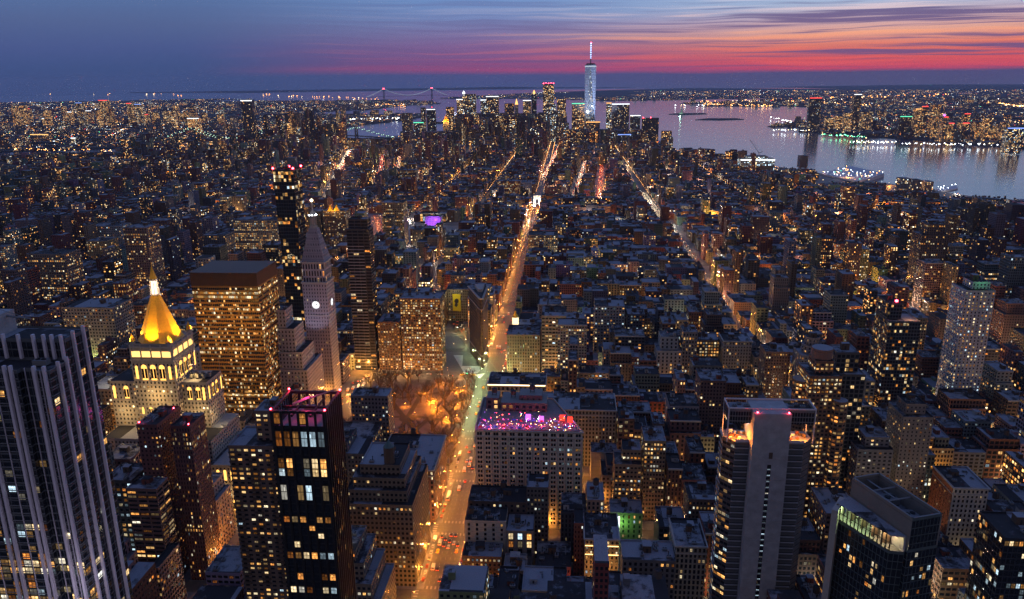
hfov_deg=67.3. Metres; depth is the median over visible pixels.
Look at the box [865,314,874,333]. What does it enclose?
apartment tower
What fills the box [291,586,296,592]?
window
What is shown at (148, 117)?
tower
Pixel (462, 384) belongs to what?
bare tree
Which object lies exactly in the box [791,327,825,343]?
apartment tower
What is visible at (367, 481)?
window
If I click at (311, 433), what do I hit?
window
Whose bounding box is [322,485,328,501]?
window
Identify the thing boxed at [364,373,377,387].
bare tree
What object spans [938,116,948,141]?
riverside tower
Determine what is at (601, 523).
floodlit hotel
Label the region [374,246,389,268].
apartment tower
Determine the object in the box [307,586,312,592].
window
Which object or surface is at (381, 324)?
window
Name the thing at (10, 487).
window
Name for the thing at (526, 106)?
downtown tower
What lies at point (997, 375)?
apartment tower
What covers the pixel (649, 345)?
loft building
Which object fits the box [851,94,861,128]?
riverside tower
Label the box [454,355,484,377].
plaza
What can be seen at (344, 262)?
apartment tower
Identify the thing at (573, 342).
apartment tower
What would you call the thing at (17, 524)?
window
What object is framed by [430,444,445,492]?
window
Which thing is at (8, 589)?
window
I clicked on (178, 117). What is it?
tower
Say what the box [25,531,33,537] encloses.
window
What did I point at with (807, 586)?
loft building
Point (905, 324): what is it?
window
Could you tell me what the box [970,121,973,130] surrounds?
riverside tower
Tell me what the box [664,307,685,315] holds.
loft building
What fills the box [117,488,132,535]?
window
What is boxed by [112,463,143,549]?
glass office
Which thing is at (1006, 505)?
apartment tower
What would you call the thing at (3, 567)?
window
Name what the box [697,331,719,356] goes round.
apartment building
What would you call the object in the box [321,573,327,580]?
window
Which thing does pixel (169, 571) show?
apartment tower
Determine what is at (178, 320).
apartment tower
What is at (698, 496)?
loft building
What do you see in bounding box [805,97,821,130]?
riverside tower
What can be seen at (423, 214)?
glass store
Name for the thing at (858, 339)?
apartment tower
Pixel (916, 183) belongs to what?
riverside slab
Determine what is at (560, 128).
downtown tower
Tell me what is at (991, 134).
riverside tower
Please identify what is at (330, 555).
window
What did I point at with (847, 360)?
window
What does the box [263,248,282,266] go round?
window
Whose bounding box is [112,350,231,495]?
window
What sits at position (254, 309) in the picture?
window
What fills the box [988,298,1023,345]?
apartment tower
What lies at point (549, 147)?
distant street lamps
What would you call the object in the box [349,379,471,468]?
park ground
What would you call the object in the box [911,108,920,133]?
riverside tower
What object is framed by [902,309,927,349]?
apartment tower
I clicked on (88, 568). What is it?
window
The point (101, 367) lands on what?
apartment tower
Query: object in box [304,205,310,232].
capped tower
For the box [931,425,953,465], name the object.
apartment tower
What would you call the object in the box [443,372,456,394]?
bare tree
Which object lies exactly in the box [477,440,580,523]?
window
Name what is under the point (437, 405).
bare tree
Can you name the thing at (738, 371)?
apartment tower
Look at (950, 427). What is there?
loft building
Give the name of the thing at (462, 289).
office block
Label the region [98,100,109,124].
tower
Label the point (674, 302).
apartment tower
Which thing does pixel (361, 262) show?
banded tower
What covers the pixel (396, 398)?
bare tree
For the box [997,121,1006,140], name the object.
riverside tower
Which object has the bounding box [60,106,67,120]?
tower
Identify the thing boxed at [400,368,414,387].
bare tree
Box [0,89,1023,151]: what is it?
distant boroughs
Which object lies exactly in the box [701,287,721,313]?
apartment tower
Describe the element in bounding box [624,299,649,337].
apartment tower
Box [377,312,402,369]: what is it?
apartment block
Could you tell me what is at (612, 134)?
downtown tower
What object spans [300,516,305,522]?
window
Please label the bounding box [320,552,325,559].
window
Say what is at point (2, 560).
window
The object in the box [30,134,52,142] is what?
tower
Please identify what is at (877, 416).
apartment tower
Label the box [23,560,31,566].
window
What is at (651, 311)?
loft building
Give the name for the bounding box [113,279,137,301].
apartment tower
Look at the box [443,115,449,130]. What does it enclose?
courthouse tower
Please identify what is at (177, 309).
apartment tower
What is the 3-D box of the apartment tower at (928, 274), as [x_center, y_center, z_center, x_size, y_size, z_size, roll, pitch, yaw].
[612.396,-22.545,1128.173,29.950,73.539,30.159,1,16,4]
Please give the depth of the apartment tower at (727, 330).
890.60 m
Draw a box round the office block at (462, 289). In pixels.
[446,283,471,320]
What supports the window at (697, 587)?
in the corniced building at (687, 538)
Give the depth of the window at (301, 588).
344.22 m
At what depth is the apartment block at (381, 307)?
931.03 m
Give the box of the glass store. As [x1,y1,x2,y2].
[420,211,447,222]
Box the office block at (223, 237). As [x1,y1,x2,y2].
[203,230,236,260]
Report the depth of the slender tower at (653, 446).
586.14 m
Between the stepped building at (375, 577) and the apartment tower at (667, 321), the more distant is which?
the apartment tower at (667, 321)
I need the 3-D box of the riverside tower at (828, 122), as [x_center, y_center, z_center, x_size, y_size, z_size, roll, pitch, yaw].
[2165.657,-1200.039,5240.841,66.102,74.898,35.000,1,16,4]
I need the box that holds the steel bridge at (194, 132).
[166,127,299,144]
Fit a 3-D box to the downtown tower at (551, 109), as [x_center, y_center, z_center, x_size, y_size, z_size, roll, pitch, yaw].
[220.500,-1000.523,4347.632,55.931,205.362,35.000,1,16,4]
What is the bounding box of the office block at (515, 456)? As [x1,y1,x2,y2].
[474,384,583,528]
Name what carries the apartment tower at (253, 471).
on the ground at (453, 511)
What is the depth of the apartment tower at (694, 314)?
956.96 m
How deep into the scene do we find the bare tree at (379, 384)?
840.35 m
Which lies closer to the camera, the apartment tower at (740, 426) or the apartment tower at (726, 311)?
the apartment tower at (740, 426)
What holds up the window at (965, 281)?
in the white tower at (968, 321)
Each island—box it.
[674,113,705,114]
[696,118,743,119]
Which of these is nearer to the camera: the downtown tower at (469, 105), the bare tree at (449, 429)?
the bare tree at (449, 429)
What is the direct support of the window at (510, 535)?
in the shop building at (520, 532)
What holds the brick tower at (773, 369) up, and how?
on the ground at (453, 511)
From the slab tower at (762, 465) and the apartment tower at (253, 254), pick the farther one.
the apartment tower at (253, 254)
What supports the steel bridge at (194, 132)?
on the harbour water
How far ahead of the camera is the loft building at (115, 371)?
817.29 m
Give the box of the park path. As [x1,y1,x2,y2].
[379,380,465,454]
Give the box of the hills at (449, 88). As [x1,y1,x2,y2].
[224,87,632,92]
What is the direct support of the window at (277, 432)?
in the black tower at (308, 440)
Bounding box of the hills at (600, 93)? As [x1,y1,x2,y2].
[503,90,682,97]
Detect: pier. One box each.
[820,166,883,182]
[936,184,957,191]
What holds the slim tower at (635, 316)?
on the ground at (453, 511)
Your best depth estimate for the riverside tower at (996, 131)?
4216.68 m
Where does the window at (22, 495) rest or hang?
in the glass tower at (61, 535)
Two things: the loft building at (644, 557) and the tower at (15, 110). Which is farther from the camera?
the tower at (15, 110)
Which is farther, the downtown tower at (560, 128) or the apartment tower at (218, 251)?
the downtown tower at (560, 128)
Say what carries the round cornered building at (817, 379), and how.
on the pavement
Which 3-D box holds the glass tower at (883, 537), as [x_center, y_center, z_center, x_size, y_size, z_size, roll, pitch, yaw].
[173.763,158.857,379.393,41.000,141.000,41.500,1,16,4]
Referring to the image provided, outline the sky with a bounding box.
[0,0,1023,95]
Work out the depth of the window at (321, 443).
322.97 m
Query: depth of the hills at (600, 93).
17882.91 m
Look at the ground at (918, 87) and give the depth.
21732.11 m
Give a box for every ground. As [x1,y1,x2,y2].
[0,99,438,151]
[130,87,581,92]
[185,135,971,598]
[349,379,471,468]
[447,88,965,100]
[682,84,1023,148]
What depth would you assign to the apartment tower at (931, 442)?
637.02 m
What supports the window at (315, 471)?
in the black tower at (308, 440)
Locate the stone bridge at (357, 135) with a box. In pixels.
[259,126,393,137]
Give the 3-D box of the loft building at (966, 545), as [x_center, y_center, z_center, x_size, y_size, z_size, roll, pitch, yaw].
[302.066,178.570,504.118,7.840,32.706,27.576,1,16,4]
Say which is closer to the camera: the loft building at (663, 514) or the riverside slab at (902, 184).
the loft building at (663, 514)
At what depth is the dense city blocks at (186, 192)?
1578.45 m
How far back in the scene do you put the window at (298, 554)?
339.38 m
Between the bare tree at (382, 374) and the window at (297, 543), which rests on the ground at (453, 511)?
the bare tree at (382, 374)
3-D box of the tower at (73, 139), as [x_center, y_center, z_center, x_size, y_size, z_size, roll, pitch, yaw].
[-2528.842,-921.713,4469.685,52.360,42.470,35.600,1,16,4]
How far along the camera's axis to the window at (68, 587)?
338.34 m
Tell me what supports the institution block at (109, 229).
on the ground at (453, 511)
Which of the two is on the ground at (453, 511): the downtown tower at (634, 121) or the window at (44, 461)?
the downtown tower at (634, 121)
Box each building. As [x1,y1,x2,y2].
[26,248,85,299]
[61,297,136,357]
[86,237,120,258]
[97,376,118,428]
[106,367,122,375]
[184,328,198,343]
[195,304,325,404]
[245,411,255,425]
[337,322,353,344]
[338,333,346,353]
[343,421,382,483]
[348,440,430,586]
[350,385,394,441]
[351,525,396,598]
[381,199,408,244]
[388,427,446,522]
[425,214,442,225]
[462,541,502,574]
[465,506,507,565]
[467,284,488,367]
[468,480,526,513]
[487,368,546,396]
[489,575,498,592]
[497,566,519,591]
[504,551,531,573]
[506,513,534,565]
[507,324,540,372]
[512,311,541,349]
[519,565,570,592]
[528,231,557,251]
[536,541,570,575]
[538,295,560,312]
[547,392,616,466]
[553,385,564,391]
[561,492,585,561]
[571,576,591,581]
[573,508,583,575]
[579,364,608,379]
[590,440,616,481]
[600,453,612,503]
[608,497,642,538]
[609,571,620,585]
[612,439,641,499]
[619,539,675,598]
[644,336,657,351]
[646,391,669,418]
[647,308,654,315]
[650,314,675,337]
[653,506,683,540]
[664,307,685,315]
[668,518,707,598]
[682,481,715,517]
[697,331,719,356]
[700,424,714,451]
[704,452,716,484]
[718,328,752,374]
[737,155,774,169]
[790,331,821,386]
[790,344,847,517]
[795,574,821,598]
[808,486,847,554]
[845,425,893,495]
[912,373,918,387]
[926,403,948,420]
[927,465,990,544]
[930,545,969,598]
[933,417,962,437]
[938,531,951,544]
[949,438,985,477]
[959,538,973,559]
[984,340,1000,360]
[991,483,1023,502]
[993,414,1016,429]
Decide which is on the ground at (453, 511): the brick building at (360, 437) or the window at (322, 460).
the brick building at (360, 437)
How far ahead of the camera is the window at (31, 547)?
330.71 m
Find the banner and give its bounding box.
[452,294,460,310]
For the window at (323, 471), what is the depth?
327.25 m
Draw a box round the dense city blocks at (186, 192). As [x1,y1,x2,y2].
[0,108,1023,598]
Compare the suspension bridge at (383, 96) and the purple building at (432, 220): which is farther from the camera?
the suspension bridge at (383, 96)
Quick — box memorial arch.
[533,195,540,203]
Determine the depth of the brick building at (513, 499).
543.30 m
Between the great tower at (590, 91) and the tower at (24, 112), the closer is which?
the great tower at (590, 91)
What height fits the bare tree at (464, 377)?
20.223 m
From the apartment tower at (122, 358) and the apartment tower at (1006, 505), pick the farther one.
the apartment tower at (122, 358)
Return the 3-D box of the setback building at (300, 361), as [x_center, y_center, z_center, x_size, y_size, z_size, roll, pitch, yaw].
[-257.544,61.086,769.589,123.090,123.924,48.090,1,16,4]
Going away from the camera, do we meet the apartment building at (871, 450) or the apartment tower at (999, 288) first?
the apartment building at (871, 450)
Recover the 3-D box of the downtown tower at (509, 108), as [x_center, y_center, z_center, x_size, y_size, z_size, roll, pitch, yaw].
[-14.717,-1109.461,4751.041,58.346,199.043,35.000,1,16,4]
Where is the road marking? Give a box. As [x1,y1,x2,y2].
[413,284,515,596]
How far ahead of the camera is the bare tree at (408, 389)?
822.45 m
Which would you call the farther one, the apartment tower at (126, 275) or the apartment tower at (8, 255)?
the apartment tower at (8, 255)
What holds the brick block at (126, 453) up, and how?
on the ground at (453, 511)
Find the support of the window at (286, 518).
in the black tower at (308, 440)
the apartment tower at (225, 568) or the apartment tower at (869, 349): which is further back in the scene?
the apartment tower at (869, 349)
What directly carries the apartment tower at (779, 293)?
on the ground at (453, 511)
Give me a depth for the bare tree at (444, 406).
770.14 m
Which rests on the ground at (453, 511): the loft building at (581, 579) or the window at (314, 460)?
the loft building at (581, 579)
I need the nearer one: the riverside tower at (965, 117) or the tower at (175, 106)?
the riverside tower at (965, 117)
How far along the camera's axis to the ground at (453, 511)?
885.25 m
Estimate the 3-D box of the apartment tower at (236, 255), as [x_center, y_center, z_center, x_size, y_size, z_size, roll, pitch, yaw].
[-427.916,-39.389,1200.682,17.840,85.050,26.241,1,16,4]
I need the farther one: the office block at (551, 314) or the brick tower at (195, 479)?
the office block at (551, 314)
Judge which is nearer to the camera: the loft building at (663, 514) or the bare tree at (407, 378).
the loft building at (663, 514)
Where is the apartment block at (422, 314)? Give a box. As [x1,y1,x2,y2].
[400,288,445,370]
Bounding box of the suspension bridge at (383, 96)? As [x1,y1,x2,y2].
[366,88,445,98]
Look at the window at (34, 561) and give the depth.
332.57 m
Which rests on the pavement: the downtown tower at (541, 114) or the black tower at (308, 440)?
the black tower at (308, 440)
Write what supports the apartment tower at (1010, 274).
on the ground at (453, 511)
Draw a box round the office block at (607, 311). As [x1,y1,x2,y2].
[593,298,624,352]
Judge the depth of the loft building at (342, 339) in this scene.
922.63 m
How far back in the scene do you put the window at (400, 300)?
898.51 m
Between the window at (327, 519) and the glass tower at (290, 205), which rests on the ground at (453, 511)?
the glass tower at (290, 205)
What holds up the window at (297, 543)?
in the black tower at (308, 440)
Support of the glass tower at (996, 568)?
on the ground at (453, 511)
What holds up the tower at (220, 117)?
on the ground at (120, 124)
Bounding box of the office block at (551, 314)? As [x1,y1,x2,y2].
[542,305,565,372]
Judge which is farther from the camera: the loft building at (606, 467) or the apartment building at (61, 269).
the apartment building at (61, 269)
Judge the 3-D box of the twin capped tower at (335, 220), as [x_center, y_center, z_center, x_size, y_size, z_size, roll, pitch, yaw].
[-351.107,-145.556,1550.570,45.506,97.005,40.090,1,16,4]
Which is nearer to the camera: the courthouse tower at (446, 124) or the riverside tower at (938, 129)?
the riverside tower at (938, 129)
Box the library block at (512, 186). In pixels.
[498,179,520,194]
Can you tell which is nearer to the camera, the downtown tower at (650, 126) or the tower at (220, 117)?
the downtown tower at (650, 126)
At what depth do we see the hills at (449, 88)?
36640.32 m
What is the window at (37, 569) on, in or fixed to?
in the glass tower at (61, 535)
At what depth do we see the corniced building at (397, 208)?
1587.66 m
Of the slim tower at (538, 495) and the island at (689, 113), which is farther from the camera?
the island at (689, 113)
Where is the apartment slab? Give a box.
[398,168,418,185]
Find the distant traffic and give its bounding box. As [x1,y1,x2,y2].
[324,150,881,331]
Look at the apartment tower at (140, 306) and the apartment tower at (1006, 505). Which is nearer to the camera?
the apartment tower at (1006, 505)
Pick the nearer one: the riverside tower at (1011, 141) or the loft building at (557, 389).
the loft building at (557, 389)
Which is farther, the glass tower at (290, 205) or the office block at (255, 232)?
the office block at (255, 232)
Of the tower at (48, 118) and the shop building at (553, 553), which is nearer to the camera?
the shop building at (553, 553)
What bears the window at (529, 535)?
in the shop building at (520, 532)
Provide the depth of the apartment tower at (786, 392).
688.51 m
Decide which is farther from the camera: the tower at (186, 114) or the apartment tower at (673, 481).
the tower at (186, 114)
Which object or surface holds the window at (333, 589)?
in the black tower at (308, 440)
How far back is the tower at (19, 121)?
6553.28 m
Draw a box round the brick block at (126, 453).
[113,443,141,467]
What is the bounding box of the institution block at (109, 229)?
[96,222,130,244]
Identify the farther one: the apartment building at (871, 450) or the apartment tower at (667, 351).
the apartment tower at (667, 351)
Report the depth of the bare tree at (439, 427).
718.89 m
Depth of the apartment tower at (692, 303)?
1000.32 m
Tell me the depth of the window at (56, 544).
332.41 m
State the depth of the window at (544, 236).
1438.28 m
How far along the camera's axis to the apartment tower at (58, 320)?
878.93 m
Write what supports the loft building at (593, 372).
on the ground at (453, 511)
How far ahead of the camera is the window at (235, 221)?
1431.44 m
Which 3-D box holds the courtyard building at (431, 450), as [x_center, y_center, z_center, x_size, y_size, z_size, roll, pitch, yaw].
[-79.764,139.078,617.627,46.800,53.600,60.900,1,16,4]
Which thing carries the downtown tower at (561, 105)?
on the ground at (453, 511)
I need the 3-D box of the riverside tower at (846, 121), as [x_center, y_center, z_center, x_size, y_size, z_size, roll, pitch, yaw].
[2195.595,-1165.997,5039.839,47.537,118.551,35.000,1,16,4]
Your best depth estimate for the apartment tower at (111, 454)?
538.09 m
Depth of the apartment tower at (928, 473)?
594.85 m
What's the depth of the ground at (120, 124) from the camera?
7956.03 m
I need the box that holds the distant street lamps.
[7,89,1023,375]
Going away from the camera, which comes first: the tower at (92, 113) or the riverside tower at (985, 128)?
the riverside tower at (985, 128)
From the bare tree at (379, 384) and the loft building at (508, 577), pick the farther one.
the bare tree at (379, 384)
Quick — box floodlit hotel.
[583,512,620,576]
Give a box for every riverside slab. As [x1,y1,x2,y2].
[895,177,910,191]
[910,179,921,190]
[921,180,933,191]
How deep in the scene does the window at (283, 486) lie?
331.11 m
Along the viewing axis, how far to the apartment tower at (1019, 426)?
647.57 m
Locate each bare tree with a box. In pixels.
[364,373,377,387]
[374,368,386,384]
[374,374,384,386]
[385,369,401,387]
[393,391,401,409]
[394,381,409,399]
[398,423,411,433]
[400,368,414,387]
[403,384,414,400]
[405,394,414,406]
[410,416,424,433]
[414,386,426,402]
[420,382,433,401]
[424,414,437,431]
[430,396,443,412]
[430,422,447,434]
[438,389,450,404]
[439,429,452,441]
[441,398,457,420]
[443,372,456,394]
[443,423,455,441]
[445,406,456,424]
[454,382,463,393]
[457,393,468,408]
[458,373,473,388]
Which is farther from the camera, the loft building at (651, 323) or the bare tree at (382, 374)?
the loft building at (651, 323)
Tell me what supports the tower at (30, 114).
on the ground at (120, 124)
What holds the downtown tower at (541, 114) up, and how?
on the ground at (453, 511)
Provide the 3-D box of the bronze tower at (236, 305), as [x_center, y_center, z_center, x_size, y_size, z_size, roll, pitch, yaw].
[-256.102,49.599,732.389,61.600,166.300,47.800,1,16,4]
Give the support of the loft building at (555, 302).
on the ground at (453, 511)
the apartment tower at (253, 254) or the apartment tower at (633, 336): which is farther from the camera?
the apartment tower at (253, 254)
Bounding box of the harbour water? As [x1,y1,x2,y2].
[0,88,1023,199]
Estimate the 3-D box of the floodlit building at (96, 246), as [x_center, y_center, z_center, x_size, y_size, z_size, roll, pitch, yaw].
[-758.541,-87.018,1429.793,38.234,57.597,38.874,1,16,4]
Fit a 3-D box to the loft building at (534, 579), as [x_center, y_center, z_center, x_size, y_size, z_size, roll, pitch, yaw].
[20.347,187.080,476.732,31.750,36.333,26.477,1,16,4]
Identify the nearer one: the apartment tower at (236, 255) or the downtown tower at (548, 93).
the apartment tower at (236, 255)
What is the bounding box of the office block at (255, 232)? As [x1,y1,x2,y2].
[233,216,280,256]
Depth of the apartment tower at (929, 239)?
1165.23 m
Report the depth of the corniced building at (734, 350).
813.96 m
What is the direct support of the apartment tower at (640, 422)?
on the ground at (453, 511)
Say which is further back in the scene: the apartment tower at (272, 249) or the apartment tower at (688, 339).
the apartment tower at (272, 249)
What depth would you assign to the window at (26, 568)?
333.91 m
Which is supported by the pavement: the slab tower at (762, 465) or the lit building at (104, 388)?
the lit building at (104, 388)
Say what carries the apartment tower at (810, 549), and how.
on the ground at (453, 511)
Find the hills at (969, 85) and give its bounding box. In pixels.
[921,85,1017,85]
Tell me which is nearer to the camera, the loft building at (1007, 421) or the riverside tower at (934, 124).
the loft building at (1007, 421)
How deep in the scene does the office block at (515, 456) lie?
574.92 m
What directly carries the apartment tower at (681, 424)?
on the ground at (453, 511)
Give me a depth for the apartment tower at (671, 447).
616.76 m
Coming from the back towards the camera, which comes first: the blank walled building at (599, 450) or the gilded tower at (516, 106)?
the gilded tower at (516, 106)
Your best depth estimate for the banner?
1089.04 m
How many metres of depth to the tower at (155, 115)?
6565.63 m
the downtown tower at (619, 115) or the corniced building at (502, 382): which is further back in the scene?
the downtown tower at (619, 115)
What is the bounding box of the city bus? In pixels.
[446,490,450,500]
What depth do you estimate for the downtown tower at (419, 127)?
4044.65 m
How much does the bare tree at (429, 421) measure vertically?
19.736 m
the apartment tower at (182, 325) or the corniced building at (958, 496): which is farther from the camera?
the apartment tower at (182, 325)
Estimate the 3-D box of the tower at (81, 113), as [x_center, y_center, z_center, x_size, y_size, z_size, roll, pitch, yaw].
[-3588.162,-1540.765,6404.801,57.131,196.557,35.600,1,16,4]
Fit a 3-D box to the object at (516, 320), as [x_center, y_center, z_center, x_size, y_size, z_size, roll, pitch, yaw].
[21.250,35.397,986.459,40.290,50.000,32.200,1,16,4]
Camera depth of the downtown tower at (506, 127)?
4012.27 m
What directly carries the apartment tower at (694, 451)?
on the ground at (453, 511)
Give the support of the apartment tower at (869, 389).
on the ground at (453, 511)
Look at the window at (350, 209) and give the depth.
1528.05 m
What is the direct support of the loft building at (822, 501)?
on the ground at (453, 511)
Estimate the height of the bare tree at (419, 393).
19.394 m
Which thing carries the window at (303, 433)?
in the black tower at (308, 440)
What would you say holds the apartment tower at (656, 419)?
on the ground at (453, 511)
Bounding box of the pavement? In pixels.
[184,214,932,598]
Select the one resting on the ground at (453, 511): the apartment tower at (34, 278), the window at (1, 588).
the apartment tower at (34, 278)
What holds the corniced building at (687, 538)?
on the ground at (453, 511)
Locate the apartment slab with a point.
(407, 172)
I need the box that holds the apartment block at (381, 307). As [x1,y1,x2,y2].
[377,299,385,319]
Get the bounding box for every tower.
[0,242,18,268]
[0,264,33,310]
[0,309,133,598]
[10,106,20,124]
[15,119,23,124]
[19,105,30,124]
[25,309,54,325]
[26,266,43,304]
[28,108,33,120]
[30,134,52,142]
[32,141,57,144]
[43,110,53,126]
[44,313,63,325]
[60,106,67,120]
[67,112,75,124]
[71,137,76,144]
[75,102,87,125]
[85,110,94,122]
[86,112,92,123]
[94,361,107,372]
[95,109,102,126]
[96,373,105,380]
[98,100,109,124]
[106,108,115,126]
[106,265,241,516]
[108,443,115,470]
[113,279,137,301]
[113,341,131,370]
[114,271,138,288]
[122,222,166,287]
[123,538,137,564]
[126,103,135,124]
[126,475,176,561]
[133,299,148,325]
[134,104,145,125]
[135,319,143,338]
[136,405,189,574]
[145,114,150,122]
[151,112,159,123]
[154,543,186,598]
[163,111,177,127]
[168,300,193,317]
[170,412,221,580]
[172,105,180,121]
[173,109,179,124]
[173,317,186,323]
[177,317,196,329]
[183,111,190,125]
[187,118,201,133]
[188,106,197,117]
[189,261,281,416]
[200,112,207,121]
[203,241,227,260]
[205,545,245,598]
[212,472,235,547]
[217,114,224,122]
[228,249,245,260]
[228,396,290,598]
[240,100,257,141]
[247,248,268,260]
[262,240,282,267]
[269,388,356,598]
[273,166,305,331]
[282,383,303,404]
[300,199,341,396]
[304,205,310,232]
[323,204,350,242]
[336,258,348,271]
[346,215,379,369]
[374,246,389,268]
[377,293,390,312]
[393,287,417,312]
[402,113,412,131]
[413,122,424,134]
[421,107,426,130]
[426,109,436,130]
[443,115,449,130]
[446,107,453,130]
[456,99,462,114]
[462,91,476,116]
[481,99,485,113]
[481,114,491,116]
[486,96,498,113]
[495,113,501,125]
[504,124,508,130]
[505,103,513,114]
[515,98,517,112]
[517,116,528,138]
[523,100,530,115]
[527,473,548,557]
[529,128,538,145]
[532,91,536,114]
[537,112,545,121]
[543,83,553,111]
[546,104,555,140]
[556,111,559,122]
[557,99,565,118]
[557,313,586,377]
[559,123,568,140]
[560,277,581,298]
[566,312,584,317]
[568,350,576,391]
[570,335,577,364]
[572,103,584,129]
[584,43,595,128]
[585,380,611,392]
[586,121,599,129]
[586,478,603,512]
[597,276,619,295]
[606,102,610,129]
[608,324,621,341]
[608,365,624,384]
[609,344,630,380]
[610,131,614,140]
[611,103,628,129]
[612,383,639,406]
[613,326,644,351]
[615,398,650,442]
[616,407,633,448]
[617,134,630,142]
[619,279,641,295]
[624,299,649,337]
[625,306,644,330]
[630,115,640,128]
[631,366,659,391]
[634,416,646,445]
[638,348,655,365]
[640,426,665,520]
[641,117,658,141]
[647,412,669,440]
[651,304,664,337]
[654,330,681,373]
[659,311,675,329]
[659,374,689,391]
[661,131,671,139]
[662,294,683,311]
[663,453,682,505]
[664,328,679,342]
[664,390,698,421]
[666,408,700,460]
[666,441,677,452]
[679,322,697,373]
[681,463,706,507]
[684,435,705,470]
[685,379,694,392]
[686,303,702,331]
[688,300,700,306]
[688,355,722,380]
[694,369,725,442]
[699,511,713,596]
[700,307,723,336]
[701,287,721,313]
[708,398,816,598]
[722,302,731,316]
[722,368,742,379]
[722,373,744,419]
[723,329,737,332]
[735,423,743,429]
[740,369,758,401]
[750,351,758,379]
[751,335,760,350]
[757,342,790,398]
[768,270,789,313]
[782,387,791,402]
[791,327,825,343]
[797,155,807,167]
[797,517,824,577]
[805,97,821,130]
[812,304,833,339]
[815,554,825,591]
[821,473,942,598]
[822,286,848,323]
[823,118,833,128]
[829,342,865,489]
[833,116,842,128]
[842,112,851,130]
[846,324,869,370]
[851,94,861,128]
[859,398,870,425]
[860,111,873,130]
[861,369,875,414]
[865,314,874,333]
[866,330,872,371]
[867,294,920,406]
[869,402,887,430]
[885,392,933,498]
[896,116,911,134]
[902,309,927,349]
[905,220,949,285]
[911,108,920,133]
[911,258,943,310]
[914,349,940,380]
[918,106,928,134]
[921,449,934,502]
[926,117,931,133]
[929,104,940,116]
[929,117,940,137]
[929,434,934,450]
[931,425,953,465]
[935,273,995,396]
[935,387,985,417]
[936,119,940,140]
[936,339,942,378]
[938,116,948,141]
[945,122,954,141]
[947,243,963,260]
[950,128,957,141]
[951,409,990,438]
[957,273,984,282]
[959,122,968,130]
[961,113,970,121]
[964,511,1023,598]
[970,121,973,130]
[972,427,1019,477]
[973,121,979,138]
[975,258,999,280]
[979,362,1013,399]
[980,117,991,140]
[985,500,1023,511]
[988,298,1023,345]
[989,130,993,139]
[990,281,1005,307]
[990,390,1023,416]
[994,124,999,137]
[996,252,1023,297]
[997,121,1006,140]
[1000,127,1023,153]
[1008,327,1023,355]
[1015,396,1023,437]
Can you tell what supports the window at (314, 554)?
in the black tower at (308, 440)
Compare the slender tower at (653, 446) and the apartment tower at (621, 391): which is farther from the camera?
the apartment tower at (621, 391)
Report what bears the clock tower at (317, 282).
on the pavement
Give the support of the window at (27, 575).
in the glass tower at (61, 535)
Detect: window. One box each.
[0,245,17,266]
[0,390,5,397]
[0,559,8,565]
[0,587,6,593]
[2,566,9,572]
[3,573,11,579]
[4,470,13,476]
[6,587,14,593]
[7,485,16,492]
[15,523,23,529]
[17,493,25,499]
[17,530,25,537]
[22,553,30,559]
[23,523,32,529]
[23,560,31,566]
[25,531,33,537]
[25,567,32,573]
[26,574,34,580]
[28,254,84,299]
[28,546,36,552]
[28,581,36,587]
[29,588,37,594]
[31,560,39,566]
[32,567,40,573]
[37,589,45,594]
[39,460,47,466]
[54,396,60,406]
[55,543,63,549]
[58,557,65,563]
[59,565,67,571]
[63,586,71,592]
[64,301,132,348]
[81,367,86,375]
[86,564,91,574]
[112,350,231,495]
[114,282,136,297]
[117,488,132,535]
[123,226,164,287]
[173,433,219,571]
[193,278,280,416]
[230,414,286,598]
[234,221,278,251]
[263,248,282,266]
[273,172,305,331]
[273,412,279,424]
[275,430,281,446]
[278,457,284,468]
[279,468,284,475]
[280,483,287,500]
[283,430,290,447]
[284,516,289,521]
[286,457,292,468]
[287,468,293,476]
[287,551,292,558]
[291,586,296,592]
[292,430,298,447]
[292,516,297,522]
[294,541,299,547]
[295,551,301,558]
[297,484,303,500]
[297,572,303,579]
[299,413,305,424]
[299,586,304,592]
[300,430,307,447]
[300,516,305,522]
[303,458,309,468]
[303,552,309,558]
[304,469,309,476]
[305,484,312,501]
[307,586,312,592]
[309,431,315,447]
[309,525,314,530]
[311,458,317,468]
[311,552,317,558]
[312,469,318,476]
[317,431,324,447]
[317,517,322,523]
[318,533,323,538]
[320,458,326,468]
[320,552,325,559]
[321,469,326,477]
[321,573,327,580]
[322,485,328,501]
[323,209,350,240]
[323,587,328,593]
[325,517,330,523]
[328,553,333,559]
[330,574,335,580]
[331,587,336,593]
[350,481,412,567]
[378,324,401,366]
[382,201,408,242]
[400,300,445,369]
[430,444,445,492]
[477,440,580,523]
[498,183,519,193]
[508,533,512,539]
[508,540,513,547]
[517,533,522,539]
[517,541,522,547]
[527,533,531,539]
[527,541,531,547]
[528,236,556,250]
[558,329,586,375]
[612,457,639,498]
[641,435,663,508]
[669,529,702,598]
[697,342,718,355]
[755,465,770,598]
[761,353,783,394]
[798,364,840,516]
[845,359,852,451]
[870,298,914,405]
[890,407,930,481]
[908,223,944,283]
[913,263,935,302]
[937,281,993,387]
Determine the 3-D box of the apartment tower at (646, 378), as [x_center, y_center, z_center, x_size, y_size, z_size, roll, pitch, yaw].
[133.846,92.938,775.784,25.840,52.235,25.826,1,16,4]
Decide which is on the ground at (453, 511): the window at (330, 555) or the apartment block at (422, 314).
the apartment block at (422, 314)
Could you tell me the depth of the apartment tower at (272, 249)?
1225.83 m
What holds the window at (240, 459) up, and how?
in the apartment tower at (253, 471)

